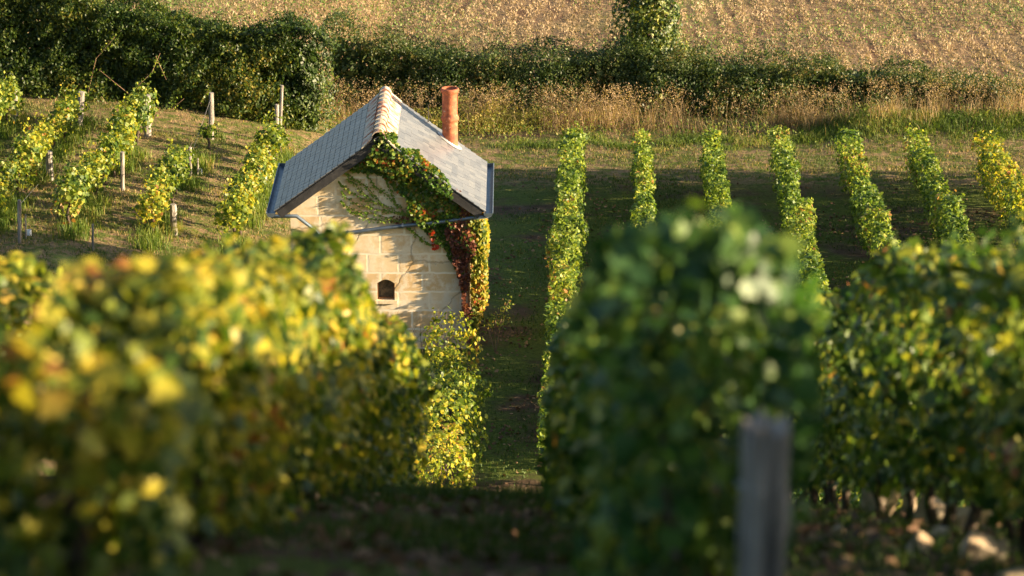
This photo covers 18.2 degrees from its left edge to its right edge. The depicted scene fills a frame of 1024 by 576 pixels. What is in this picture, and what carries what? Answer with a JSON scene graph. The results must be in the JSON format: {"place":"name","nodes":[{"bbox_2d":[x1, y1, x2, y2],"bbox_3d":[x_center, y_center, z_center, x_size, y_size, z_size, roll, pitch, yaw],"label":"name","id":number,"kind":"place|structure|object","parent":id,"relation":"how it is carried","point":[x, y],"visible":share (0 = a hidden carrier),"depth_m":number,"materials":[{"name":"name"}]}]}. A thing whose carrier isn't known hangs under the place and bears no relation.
{"place":"outdoors","nodes":[
{"label":"outdoors","id":0,"kind":"place"},
{"bbox_2d":[0,55,1023,575],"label":"ground","id":1,"kind":"structure","parent":0,"point":[760,197],"depth_m":79.38,"materials":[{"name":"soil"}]},
{"bbox_2d":[0,99,7,132],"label":"grapevine","id":2,"kind":"object","parent":1,"relation":"on","point":[1,114],"visible":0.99,"depth_m":82.38,"materials":[{"name":"green plant"}]},
{"bbox_2d":[0,187,8,217],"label":"grapevine","id":3,"kind":"object","parent":1,"relation":"on","point":[2,199],"visible":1,"depth_m":73.45,"materials":[{"name":"green plant"}]},
{"bbox_2d":[0,79,9,113],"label":"grapevine","id":4,"kind":"object","parent":1,"relation":"on","point":[3,104],"visible":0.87,"depth_m":83.52,"materials":[{"name":"green plant"}]},
{"bbox_2d":[0,172,14,210],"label":"grapevine","id":5,"kind":"object","parent":1,"relation":"on","point":[5,192],"visible":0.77,"depth_m":74.39,"materials":[{"name":"green plant"}]},
{"bbox_2d":[0,155,18,193],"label":"grapevine","id":6,"kind":"object","parent":1,"relation":"on","point":[12,170],"visible":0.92,"depth_m":75.37,"materials":[{"name":"green plant"}]},
{"bbox_2d":[0,71,22,119],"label":"grapevine","id":7,"kind":"object","parent":1,"relation":"on","point":[11,77],"visible":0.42,"depth_m":85.50,"materials":[{"name":"green plant"}]},
{"bbox_2d":[0,71,24,123],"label":"grapevine","id":8,"kind":"object","parent":1,"relation":"on","point":[9,89],"visible":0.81,"depth_m":84.55,"materials":[{"name":"green plant"}]},
{"bbox_2d":[3,151,35,197],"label":"grapevine","id":9,"kind":"object","parent":1,"relation":"on","point":[22,173],"visible":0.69,"depth_m":76.56,"materials":[{"name":"green plant"}]},
{"bbox_2d":[25,214,26,238],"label":"vineyard post","id":10,"kind":"object","parent":1,"relation":"on","point":[25,227],"visible":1,"depth_m":73.01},
{"bbox_2d":[10,134,42,190],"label":"grapevine","id":11,"kind":"object","parent":1,"relation":"on","point":[31,150],"visible":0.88,"depth_m":77.49,"materials":[{"name":"green plant"}]},
{"bbox_2d":[17,187,35,242],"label":"vineyard post","id":12,"kind":"object","parent":1,"relation":"on","point":[19,219],"visible":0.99,"depth_m":72.53,"materials":[{"name":"wood"}]},
{"bbox_2d":[8,117,48,178],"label":"grapevine","id":13,"kind":"object","parent":1,"relation":"on","point":[34,138],"visible":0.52,"depth_m":78.58,"materials":[{"name":"green plant"}]},
{"bbox_2d":[9,112,61,157],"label":"grapevine","id":14,"kind":"object","parent":1,"relation":"on","point":[48,131],"visible":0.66,"depth_m":80.87,"materials":[{"name":"green plant"}]},
{"bbox_2d":[25,124,53,165],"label":"grapevine","id":15,"kind":"object","parent":1,"relation":"on","point":[44,141],"visible":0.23,"depth_m":79.86,"materials":[{"name":"green plant"}]},
{"bbox_2d":[41,151,53,180],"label":"vineyard post","id":16,"kind":"object","parent":1,"relation":"on","point":[49,162],"visible":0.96,"depth_m":79.08,"materials":[{"name":"wood"}]},
{"bbox_2d":[35,112,66,149],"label":"grapevine","id":17,"kind":"object","parent":1,"relation":"on","point":[57,125],"visible":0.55,"depth_m":82.11,"materials":[{"name":"green plant"}]},
{"bbox_2d":[49,96,78,140],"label":"grapevine","id":18,"kind":"object","parent":1,"relation":"on","point":[68,111],"visible":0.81,"depth_m":83.06,"materials":[{"name":"green plant"}]},
{"bbox_2d":[41,87,86,130],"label":"grapevine","id":19,"kind":"object","parent":1,"relation":"on","point":[75,103],"visible":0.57,"depth_m":84.18,"materials":[{"name":"green plant"}]},
{"bbox_2d":[50,166,86,225],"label":"grapevine","id":20,"kind":"object","parent":1,"relation":"on","point":[64,190],"visible":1,"depth_m":73.88,"materials":[{"name":"green plant"}]},
{"bbox_2d":[61,161,92,218],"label":"grapevine","id":21,"kind":"object","parent":1,"relation":"on","point":[84,177],"visible":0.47,"depth_m":74.90,"materials":[{"name":"green plant"}]},
{"bbox_2d":[60,84,95,114],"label":"grapevine","id":22,"kind":"object","parent":1,"relation":"on","point":[86,99],"visible":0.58,"depth_m":85.69,"materials":[{"name":"green plant"}]},
{"bbox_2d":[76,91,84,125],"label":"vineyard post","id":23,"kind":"object","parent":1,"relation":"on","point":[81,101],"visible":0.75,"depth_m":84.98,"materials":[{"name":"wood"}]},
{"bbox_2d":[70,152,103,203],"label":"grapevine","id":24,"kind":"object","parent":1,"relation":"on","point":[93,182],"visible":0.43,"depth_m":76.06,"materials":[{"name":"green plant"}]},
{"bbox_2d":[65,140,113,191],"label":"grapevine","id":25,"kind":"object","parent":1,"relation":"on","point":[97,153],"visible":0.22,"depth_m":78.22,"materials":[{"name":"green plant"}]},
{"bbox_2d":[92,224,93,250],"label":"vineyard post","id":26,"kind":"object","parent":1,"relation":"on","point":[92,237],"visible":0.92,"depth_m":72.60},
{"bbox_2d":[78,147,111,200],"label":"grapevine","id":27,"kind":"object","parent":1,"relation":"on","point":[92,157],"visible":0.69,"depth_m":76.97,"materials":[{"name":"green plant"}]},
{"bbox_2d":[0,251,213,484],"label":"vine row","id":28,"kind":"object","parent":1,"relation":"on","point":[24,293],"visible":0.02,"depth_m":18.74,"materials":[{"name":"green plant"}]},
{"bbox_2d":[94,130,120,184],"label":"grapevine","id":29,"kind":"object","parent":1,"relation":"on","point":[109,152],"visible":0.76,"depth_m":78.92,"materials":[{"name":"green plant"}]},
{"bbox_2d":[100,126,130,177],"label":"grapevine","id":30,"kind":"object","parent":1,"relation":"on","point":[121,148],"visible":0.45,"depth_m":79.95,"materials":[{"name":"green plant"}]},
{"bbox_2d":[120,151,124,190],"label":"vineyard post","id":31,"kind":"object","parent":1,"relation":"on","point":[122,174],"visible":0.97,"depth_m":78.68,"materials":[{"name":"wood"}]},
{"bbox_2d":[107,100,140,151],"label":"grapevine","id":32,"kind":"object","parent":1,"relation":"on","point":[128,116],"visible":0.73,"depth_m":81.72,"materials":[{"name":"green plant"}]},
{"bbox_2d":[107,96,141,137],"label":"grapevine","id":33,"kind":"object","parent":1,"relation":"on","point":[133,118],"visible":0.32,"depth_m":82.88,"materials":[{"name":"green plant"}]},
{"bbox_2d":[100,116,150,153],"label":"grapevine","id":34,"kind":"object","parent":1,"relation":"on","point":[118,130],"visible":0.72,"depth_m":80.94,"materials":[{"name":"green plant"}]},
{"bbox_2d":[119,82,155,137],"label":"grapevine","id":35,"kind":"object","parent":1,"relation":"on","point":[145,99],"visible":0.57,"depth_m":84.60,"materials":[{"name":"green plant"}]},
{"bbox_2d":[126,94,151,144],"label":"grapevine","id":36,"kind":"object","parent":1,"relation":"on","point":[140,113],"visible":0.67,"depth_m":83.69,"materials":[{"name":"green plant"}]},
{"bbox_2d":[132,81,159,129],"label":"grapevine","id":37,"kind":"object","parent":1,"relation":"on","point":[152,95],"visible":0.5,"depth_m":85.46,"materials":[{"name":"green plant"}]},
{"bbox_2d":[0,119,294,290],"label":"short grass","id":38,"kind":"structure","parent":1,"relation":"on","point":[46,202],"depth_m":77.07,"materials":[{"name":"plant"}]},
{"bbox_2d":[143,94,151,136],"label":"vineyard post","id":39,"kind":"object","parent":1,"relation":"on","point":[147,133],"visible":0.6,"depth_m":85.19,"materials":[{"name":"wood"}]},
{"bbox_2d":[0,107,299,256],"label":"weeds","id":40,"kind":"object","parent":1,"relation":"on","point":[85,214],"visible":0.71,"depth_m":78.92,"materials":[{"name":"green plant"}]},
{"bbox_2d":[132,174,170,229],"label":"grapevine","id":41,"kind":"object","parent":1,"relation":"on","point":[143,205],"visible":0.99,"depth_m":74.69,"materials":[{"name":"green plant"}]},
{"bbox_2d":[142,160,174,212],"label":"grapevine","id":42,"kind":"object","parent":1,"relation":"on","point":[161,173],"visible":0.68,"depth_m":75.85,"materials":[{"name":"green plant"}]},
{"bbox_2d":[143,164,195,198],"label":"grapevine","id":43,"kind":"object","parent":1,"relation":"on","point":[170,177],"visible":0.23,"depth_m":76.98,"materials":[{"name":"green plant"}]},
{"bbox_2d":[152,139,190,202],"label":"grapevine","id":44,"kind":"object","parent":1,"relation":"on","point":[175,159],"visible":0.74,"depth_m":77.80,"materials":[{"name":"green plant"}]},
{"bbox_2d":[0,0,344,131],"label":"hedge","id":45,"kind":"object","parent":1,"relation":"on","point":[109,50],"visible":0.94,"depth_m":89.07,"materials":[{"name":"green plant"}]},
{"bbox_2d":[170,203,177,235],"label":"vineyard post","id":46,"kind":"object","parent":1,"relation":"on","point":[173,214],"visible":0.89,"depth_m":75.19,"materials":[{"name":"wood"}]},
{"bbox_2d":[163,145,191,193],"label":"grapevine","id":47,"kind":"object","parent":1,"relation":"on","point":[181,156],"visible":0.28,"depth_m":78.94,"materials":[{"name":"green plant"}]},
{"bbox_2d":[163,138,195,168],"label":"grapevine","id":48,"kind":"object","parent":1,"relation":"on","point":[189,153],"visible":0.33,"depth_m":80.08,"materials":[{"name":"green plant"}]},
{"bbox_2d":[177,143,196,172],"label":"grapevine","id":49,"kind":"object","parent":1,"relation":"on","point":[193,155],"visible":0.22,"depth_m":81.51,"materials":[{"name":"green plant"}]},
{"bbox_2d":[188,147,191,175],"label":"vineyard post","id":50,"kind":"object","parent":1,"relation":"on","point":[190,157],"visible":0.47,"depth_m":81.25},
{"bbox_2d":[193,92,213,147],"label":"vineyard post","id":51,"kind":"object","parent":1,"relation":"on","point":[211,107],"visible":0.78,"depth_m":85.73,"materials":[{"name":"wood"}]},
{"bbox_2d":[198,118,218,148],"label":"grapevine","id":52,"kind":"object","parent":1,"relation":"on","point":[206,131],"visible":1,"depth_m":84.67,"materials":[{"name":"green plant"}]},
{"bbox_2d":[0,219,441,575],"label":"vine row","id":53,"kind":"object","parent":1,"relation":"on","point":[261,378],"visible":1,"depth_m":10.78,"materials":[{"name":"plant"}]},
{"bbox_2d":[212,179,252,240],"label":"grapevine","id":54,"kind":"object","parent":1,"relation":"on","point":[235,205],"visible":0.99,"depth_m":75.16,"materials":[{"name":"green plant"}]},
{"bbox_2d":[226,169,257,212],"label":"grapevine","id":55,"kind":"object","parent":1,"relation":"on","point":[243,181],"visible":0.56,"depth_m":77.31,"materials":[{"name":"green plant"}]},
{"bbox_2d":[219,178,272,234],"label":"grapevine","id":56,"kind":"object","parent":1,"relation":"on","point":[234,191],"visible":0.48,"depth_m":76.36,"materials":[{"name":"green plant"}]},
{"bbox_2d":[234,160,265,203],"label":"grapevine","id":57,"kind":"object","parent":1,"relation":"on","point":[255,186],"visible":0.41,"depth_m":78.55,"materials":[{"name":"green plant"}]},
{"bbox_2d":[240,152,267,191],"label":"grapevine","id":58,"kind":"object","parent":1,"relation":"on","point":[254,164],"visible":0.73,"depth_m":79.39,"materials":[{"name":"green plant"}]},
{"bbox_2d":[244,136,272,177],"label":"grapevine","id":59,"kind":"object","parent":1,"relation":"on","point":[254,148],"visible":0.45,"depth_m":81.42,"materials":[{"name":"green plant"}]},
{"bbox_2d":[238,144,294,195],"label":"grapevine","id":60,"kind":"object","parent":1,"relation":"on","point":[270,170],"visible":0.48,"depth_m":80.51,"materials":[{"name":"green plant"}]},
{"bbox_2d":[249,111,287,157],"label":"grapevine","id":61,"kind":"object","parent":1,"relation":"on","point":[275,139],"visible":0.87,"depth_m":83.38,"materials":[{"name":"green plant"}]},
{"bbox_2d":[259,151,277,173],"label":"grapevine","id":62,"kind":"object","parent":1,"relation":"on","point":[274,162],"visible":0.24,"depth_m":82.64,"materials":[{"name":"green plant"}]},
{"bbox_2d":[246,112,292,158],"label":"grapevine","id":63,"kind":"object","parent":1,"relation":"on","point":[282,134],"visible":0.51,"depth_m":84.48,"materials":[{"name":"green plant"}]},
{"bbox_2d":[275,104,278,125],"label":"vineyard post","id":64,"kind":"object","parent":1,"relation":"on","point":[277,111],"visible":0.41,"depth_m":86.81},
{"bbox_2d":[279,85,283,127],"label":"vineyard post","id":65,"kind":"object","parent":1,"relation":"on","point":[281,102],"visible":0.55,"depth_m":85.90,"materials":[{"name":"wood"}]},
{"bbox_2d":[266,86,493,348],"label":"stone hut","id":66,"kind":"object","parent":1,"relation":"on","point":[410,278],"visible":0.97,"depth_m":68.59,"materials":[{"name":"stone"}]},
{"bbox_2d":[375,280,397,303],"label":"window","id":67,"kind":"structure","parent":66,"relation":"in","point":[385,288],"depth_m":68.81,"materials":[{"name":"brown wood"}]},
{"bbox_2d":[338,129,490,348],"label":"creeper","id":68,"kind":"object","parent":66,"relation":"attached to","point":[472,240],"visible":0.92,"depth_m":68.04,"materials":[{"name":"green plant"}]},
{"bbox_2d":[398,310,459,352],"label":"twigs","id":69,"kind":"object","parent":1,"relation":"on","point":[440,330],"visible":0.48,"depth_m":68.68,"materials":[{"name":"plant"}]},
{"bbox_2d":[413,306,493,488],"bbox_3d":[-1.271,2.225,61.637,1.837,2.790,12.114,0,18,0],"label":"vine row","id":70,"kind":"object","parent":1,"relation":"on","point":[449,391],"visible":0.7,"depth_m":60.97,"materials":[{"name":"green plant"}]},
{"bbox_2d":[340,96,610,136],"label":"weed leaves","id":71,"kind":"object","parent":1,"relation":"on","point":[439,112],"visible":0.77,"depth_m":92.35,"materials":[{"name":"plant"}]},
{"bbox_2d":[421,107,568,133],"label":"tall weeds","id":72,"kind":"object","parent":1,"relation":"on","point":[511,122],"visible":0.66,"depth_m":92.48,"materials":[{"name":"plant"}]},
{"bbox_2d":[480,294,513,352],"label":"sapling","id":73,"kind":"object","parent":1,"relation":"on","point":[491,326],"visible":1,"depth_m":68.51,"materials":[{"name":"plant"}]},
{"bbox_2d":[0,471,1023,575],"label":"slope grass","id":74,"kind":"structure","parent":1,"relation":"on","point":[448,527],"depth_m":14.72,"materials":[{"name":"plant"}]},
{"bbox_2d":[1,68,1023,181],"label":"short grass","id":75,"kind":"structure","parent":1,"relation":"on","point":[624,156],"depth_m":88.51,"materials":[{"name":"plant"}]},
{"bbox_2d":[29,182,1023,575],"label":"fallen leaves","id":76,"kind":"object","parent":1,"relation":"on","point":[435,562],"visible":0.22,"depth_m":14.45,"materials":[{"name":"plant"}]},
{"bbox_2d":[539,413,550,471],"bbox_3d":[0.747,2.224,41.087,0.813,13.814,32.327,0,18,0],"label":"vine row","id":77,"kind":"object","parent":1,"relation":"on","point":[541,450],"depth_m":45.96,"materials":[{"name":"green plant"}]},
{"bbox_2d":[536,121,589,455],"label":"vine row","id":78,"kind":"object","parent":1,"relation":"on","point":[570,183],"visible":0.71,"depth_m":74.46,"materials":[{"name":"green plant"}]},
{"bbox_2d":[628,128,656,262],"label":"vine row","id":79,"kind":"object","parent":1,"relation":"on","point":[643,186],"visible":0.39,"depth_m":80.24,"materials":[{"name":"green plant"}]},
{"bbox_2d":[592,0,694,116],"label":"ivy tree","id":80,"kind":"object","parent":1,"relation":"on","point":[641,14],"visible":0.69,"depth_m":94.24,"materials":[{"name":"green plant"}]},
{"bbox_2d":[281,0,1023,119],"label":"bramble hedge","id":81,"kind":"object","parent":1,"relation":"on","point":[417,63],"visible":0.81,"depth_m":94.21,"materials":[{"name":"green plant"}]},
{"bbox_2d":[309,101,1022,150],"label":"herbs","id":82,"kind":"object","parent":1,"relation":"on","point":[727,130],"visible":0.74,"depth_m":91.35,"materials":[{"name":"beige plant"}]},
{"bbox_2d":[318,70,1023,119],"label":"seed heads","id":83,"kind":"object","parent":1,"relation":"on","point":[677,95],"visible":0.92,"depth_m":92.37,"materials":[{"name":"plant"}]},
{"bbox_2d":[535,197,829,575],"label":"vine row","id":84,"kind":"object","parent":1,"relation":"on","point":[648,360],"visible":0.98,"depth_m":9.57,"materials":[{"name":"green plant"}]},
{"bbox_2d":[698,121,735,389],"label":"vine row","id":85,"kind":"object","parent":1,"relation":"on","point":[716,190],"visible":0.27,"depth_m":81.08,"materials":[{"name":"green plant"}]},
{"bbox_2d":[736,407,790,575],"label":"vineyard post","id":86,"kind":"object","parent":1,"relation":"on","point":[764,522],"visible":1,"depth_m":8.44,"materials":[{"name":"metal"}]},
{"bbox_2d":[767,125,832,405],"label":"vine row","id":87,"kind":"object","parent":1,"relation":"on","point":[793,204],"visible":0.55,"depth_m":76.69,"materials":[{"name":"green plant"}]},
{"bbox_2d":[830,523,846,537],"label":"stone","id":88,"kind":"object","parent":1,"relation":"on","point":[838,528],"visible":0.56,"depth_m":16.02,"materials":[{"name":"stone"}]},
{"bbox_2d":[719,211,1023,555],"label":"vine row","id":89,"kind":"object","parent":1,"relation":"on","point":[886,322],"visible":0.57,"depth_m":17.26,"materials":[{"name":"green plant"}]},
{"bbox_2d":[860,484,900,515],"bbox_3d":[2.482,1.475,21.478,0.267,0.332,0.267,0,18,0],"label":"stone","id":90,"kind":"object","parent":1,"relation":"on","point":[867,498],"visible":0.47,"depth_m":21.45,"materials":[{"name":"stone"}]},
{"bbox_2d":[834,126,944,387],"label":"vine row","id":91,"kind":"object","parent":1,"relation":"on","point":[870,215],"visible":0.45,"depth_m":78.84,"materials":[{"name":"green plant"}]},
{"bbox_2d":[792,369,1023,519],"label":"vine row","id":92,"kind":"object","parent":1,"relation":"on","point":[857,498],"depth_m":39.20,"materials":[{"name":"plant"}]},
{"bbox_2d":[902,495,916,512],"bbox_3d":[2.597,1.436,20.940,0.113,0.253,0.172,6,19,18],"label":"stone","id":93,"kind":"object","parent":1,"relation":"on","point":[904,503],"visible":0.23,"depth_m":20.89,"materials":[{"name":"stone"}]},
{"bbox_2d":[907,532,932,555],"bbox_3d":[1.899,1.207,14.894,0.120,0.146,0.086,0,18,0],"label":"stone","id":94,"kind":"object","parent":1,"relation":"on","point":[923,540],"visible":0.67,"depth_m":14.89,"materials":[{"name":"stone"}]},
{"bbox_2d":[912,495,944,523],"bbox_3d":[2.553,1.366,19.434,0.250,0.241,0.182,0,18,0],"label":"stone","id":95,"kind":"object","parent":1,"relation":"on","point":[939,505],"visible":0.27,"depth_m":19.38,"materials":[{"name":"stone"}]},
{"bbox_2d":[928,526,950,540],"bbox_3d":[2.190,1.267,16.389,0.116,0.111,0.062,3,18,10],"label":"stone","id":96,"kind":"object","parent":1,"relation":"on","point":[940,528],"visible":0.51,"depth_m":16.36,"materials":[{"name":"stone"}]},
{"bbox_2d":[900,123,1002,339],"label":"vine row","id":97,"kind":"object","parent":1,"relation":"on","point":[932,189],"visible":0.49,"depth_m":79.71,"materials":[{"name":"green plant"}]},
{"bbox_2d":[953,506,993,531],"bbox_3d":[2.569,1.328,18.063,0.298,0.211,0.159,-3,18,-8],"label":"stone","id":98,"kind":"object","parent":1,"relation":"on","point":[962,514],"visible":0.32,"depth_m":17.99,"materials":[{"name":"stone"}]},
{"bbox_2d":[960,531,996,563],"bbox_3d":[2.123,1.183,14.556,0.160,0.171,0.118,0,18,0],"label":"stone","id":99,"kind":"object","parent":1,"relation":"on","point":[972,543],"visible":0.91,"depth_m":14.51,"materials":[{"name":"stone"}]},
{"bbox_2d":[970,127,1023,249],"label":"vine row","id":100,"kind":"object","parent":1,"relation":"on","point":[1001,167],"visible":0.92,"depth_m":80.75,"materials":[{"name":"green plant"}]},
{"bbox_2d":[992,539,1012,561],"bbox_3d":[2.273,1.234,14.904,0.134,0.141,0.106,14,22,36],"label":"stone","id":101,"kind":"object","parent":1,"relation":"on","point":[1002,543],"visible":0.18,"depth_m":14.87,"materials":[{"name":"stone"}]},
{"bbox_2d":[997,567,1023,575],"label":"stone","id":102,"kind":"object","parent":1,"relation":"on","point":[1017,572],"visible":0.93,"depth_m":12.99,"materials":[{"name":"stone"}]},
{"bbox_2d":[22,0,1023,99],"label":"stubble field","id":103,"kind":"structure","parent":0,"point":[559,20],"depth_m":109.64,"materials":[{"name":"plant"}]},
{"bbox_2d":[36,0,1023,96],"bbox_3d":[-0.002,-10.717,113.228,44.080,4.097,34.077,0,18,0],"label":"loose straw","id":104,"kind":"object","parent":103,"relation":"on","point":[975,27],"visible":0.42,"depth_m":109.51,"materials":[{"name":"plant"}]},
{"bbox_2d":[105,0,1023,89],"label":"seedlings","id":105,"kind":"object","parent":103,"relation":"on","point":[433,10],"visible":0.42,"depth_m":109.73,"materials":[{"name":"plant"}]},
{"bbox_2d":[319,83,1023,142],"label":"dry grass","id":106,"kind":"structure","parent":0,"point":[585,116],"depth_m":92.44,"materials":[{"name":"plant"}]},
{"bbox_2d":[489,112,1023,153],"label":"long grass","id":107,"kind":"structure","parent":0,"point":[672,143],"depth_m":90.47,"materials":[{"name":"plant"}]},
{"bbox_2d":[794,106,1023,159],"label":"bank grass","id":108,"kind":"structure","parent":0,"point":[839,120],"depth_m":91.01,"materials":[{"name":"plant"}]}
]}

